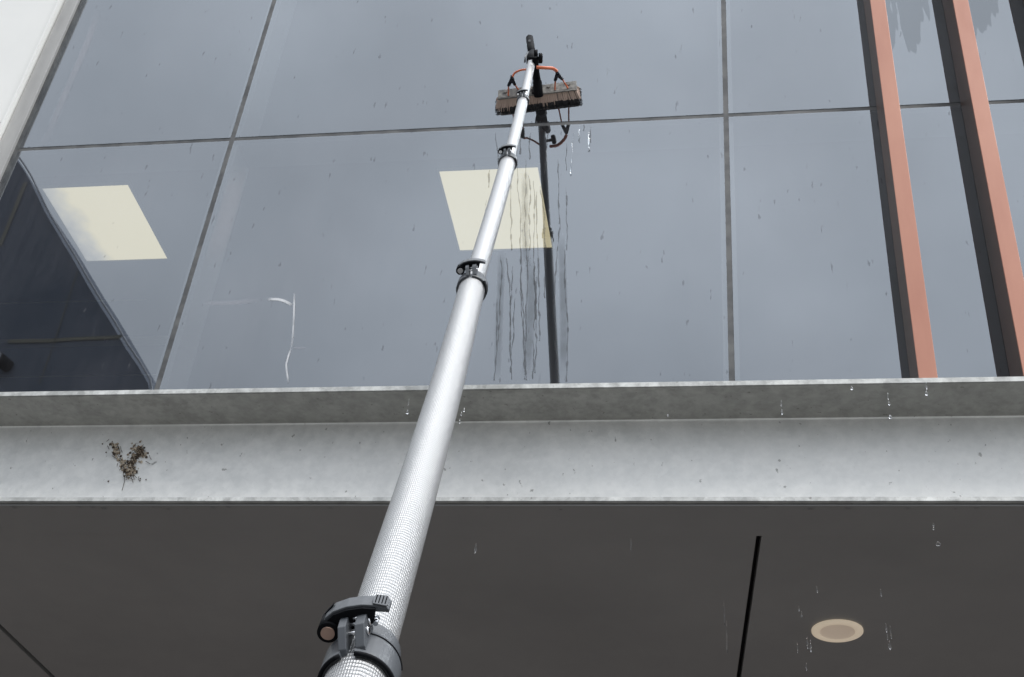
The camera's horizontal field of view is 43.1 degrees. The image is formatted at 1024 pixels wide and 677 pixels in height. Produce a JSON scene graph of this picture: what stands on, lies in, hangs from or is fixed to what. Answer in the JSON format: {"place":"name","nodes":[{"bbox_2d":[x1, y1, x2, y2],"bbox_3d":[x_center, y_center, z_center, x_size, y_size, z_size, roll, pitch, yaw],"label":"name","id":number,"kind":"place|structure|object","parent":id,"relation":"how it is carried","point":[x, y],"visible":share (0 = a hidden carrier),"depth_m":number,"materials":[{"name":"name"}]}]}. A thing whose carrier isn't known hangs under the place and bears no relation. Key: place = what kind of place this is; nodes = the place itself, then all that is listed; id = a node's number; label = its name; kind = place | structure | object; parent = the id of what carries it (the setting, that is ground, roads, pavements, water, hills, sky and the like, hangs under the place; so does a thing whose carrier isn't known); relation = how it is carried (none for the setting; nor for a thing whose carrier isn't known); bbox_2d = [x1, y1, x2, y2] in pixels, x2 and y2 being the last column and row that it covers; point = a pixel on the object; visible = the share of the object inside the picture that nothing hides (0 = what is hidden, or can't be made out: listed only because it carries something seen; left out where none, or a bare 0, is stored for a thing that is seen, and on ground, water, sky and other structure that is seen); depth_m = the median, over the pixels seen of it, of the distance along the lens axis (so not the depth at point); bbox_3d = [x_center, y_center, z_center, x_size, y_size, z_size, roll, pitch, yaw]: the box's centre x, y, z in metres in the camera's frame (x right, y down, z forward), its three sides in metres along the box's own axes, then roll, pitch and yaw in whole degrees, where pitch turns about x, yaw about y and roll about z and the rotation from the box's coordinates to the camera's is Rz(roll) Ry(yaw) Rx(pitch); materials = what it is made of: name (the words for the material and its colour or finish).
{"place":"outdoors","nodes":[
{"label":"outdoors","id":0,"kind":"place"},
{"bbox_2d":[0,0,83,190],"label":"white wall","id":1,"kind":"structure","parent":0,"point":[34,34],"depth_m":5.63,"materials":[{"name":"plastic"}]},
{"bbox_2d":[0,0,1023,391],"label":"glass facade","id":2,"kind":"structure","parent":1,"relation":"attached to","point":[190,190],"depth_m":4.77,"materials":[{"name":"glass"}]},
{"bbox_2d":[271,298,289,303],"bbox_3d":[-0.820,-0.128,4.593,0.107,0.045,0.001,-1,-38,9],"label":"streak mark","id":3,"kind":"object","parent":2,"relation":"attached to","point":[282,300],"visible":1,"depth_m":4.60,"materials":[{"name":"white liquid"}]},
{"bbox_2d":[286,353,289,376],"bbox_3d":[-0.757,0.091,4.411,0.032,0.155,0.001,-1,-38,9],"label":"streak mark","id":4,"kind":"object","parent":2,"relation":"attached to","point":[286,364],"visible":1,"depth_m":4.42,"materials":[{"name":"white liquid"}]},
{"bbox_2d":[293,300,294,330],"bbox_3d":[-0.766,-0.065,4.534,0.045,0.256,0.001,-1,-38,9],"label":"streak mark","id":5,"kind":"object","parent":2,"relation":"attached to","point":[293,311],"visible":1,"depth_m":4.56,"materials":[{"name":"white liquid"}]},
{"bbox_2d":[317,35,581,676],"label":"window cleaning pole","id":6,"kind":"object","parent":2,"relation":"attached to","point":[361,631],"depth_m":1.92,"materials":[{"name":"silver metal"}]},
{"bbox_2d":[570,133,573,175],"bbox_3d":[0.224,-0.688,4.836,0.008,0.224,0.001,-1,-38,9],"label":"water trail","id":7,"kind":"object","parent":2,"relation":"attached to","point":[572,153],"visible":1,"depth_m":4.84,"materials":[{"name":"liquid"}]},
{"bbox_2d":[863,0,937,377],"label":"facade fin","id":8,"kind":"object","parent":2,"relation":"attached to","point":[918,335],"visible":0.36,"depth_m":4.29,"materials":[{"name":"brown metal"}]},
{"bbox_2d":[942,0,1023,376],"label":"facade fin","id":9,"kind":"object","parent":2,"relation":"attached to","point":[1003,256],"visible":1,"depth_m":4.29,"materials":[{"name":"brown metal"}]},
{"bbox_3d":[0.055,0.622,3.289,11.000,0.070,0.843,-1,-38,9],"label":"canopy deck","id":10,"kind":"object","parent":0,"visible":0},
{"bbox_2d":[0,504,1023,676],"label":"soffit","id":11,"kind":"structure","parent":10,"relation":"attached to","point":[524,590],"depth_m":3.12,"materials":[{"name":"black"}]},
{"bbox_2d":[0,376,1023,503],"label":"steel beam","id":12,"kind":"structure","parent":11,"relation":"on","point":[956,440],"depth_m":2.99,"materials":[{"name":"grey metal"}]},
{"bbox_2d":[102,439,151,489],"bbox_3d":[-0.948,0.304,3.156,0.146,0.145,0.013,-1,-38,9],"label":"dirt clump","id":13,"kind":"object","parent":12,"relation":"attached to","point":[140,450],"visible":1,"depth_m":3.16,"materials":[{"name":"brown soil"}]},
{"bbox_2d":[811,619,862,641],"bbox_3d":[0.790,0.712,3.153,0.123,0.006,0.123,-1,-38,9],"label":"downlight","id":14,"kind":"object","parent":11,"relation":"attached to","point":[837,630],"visible":1,"depth_m":3.15,"materials":[{"name":"beige plastic"}]}
]}

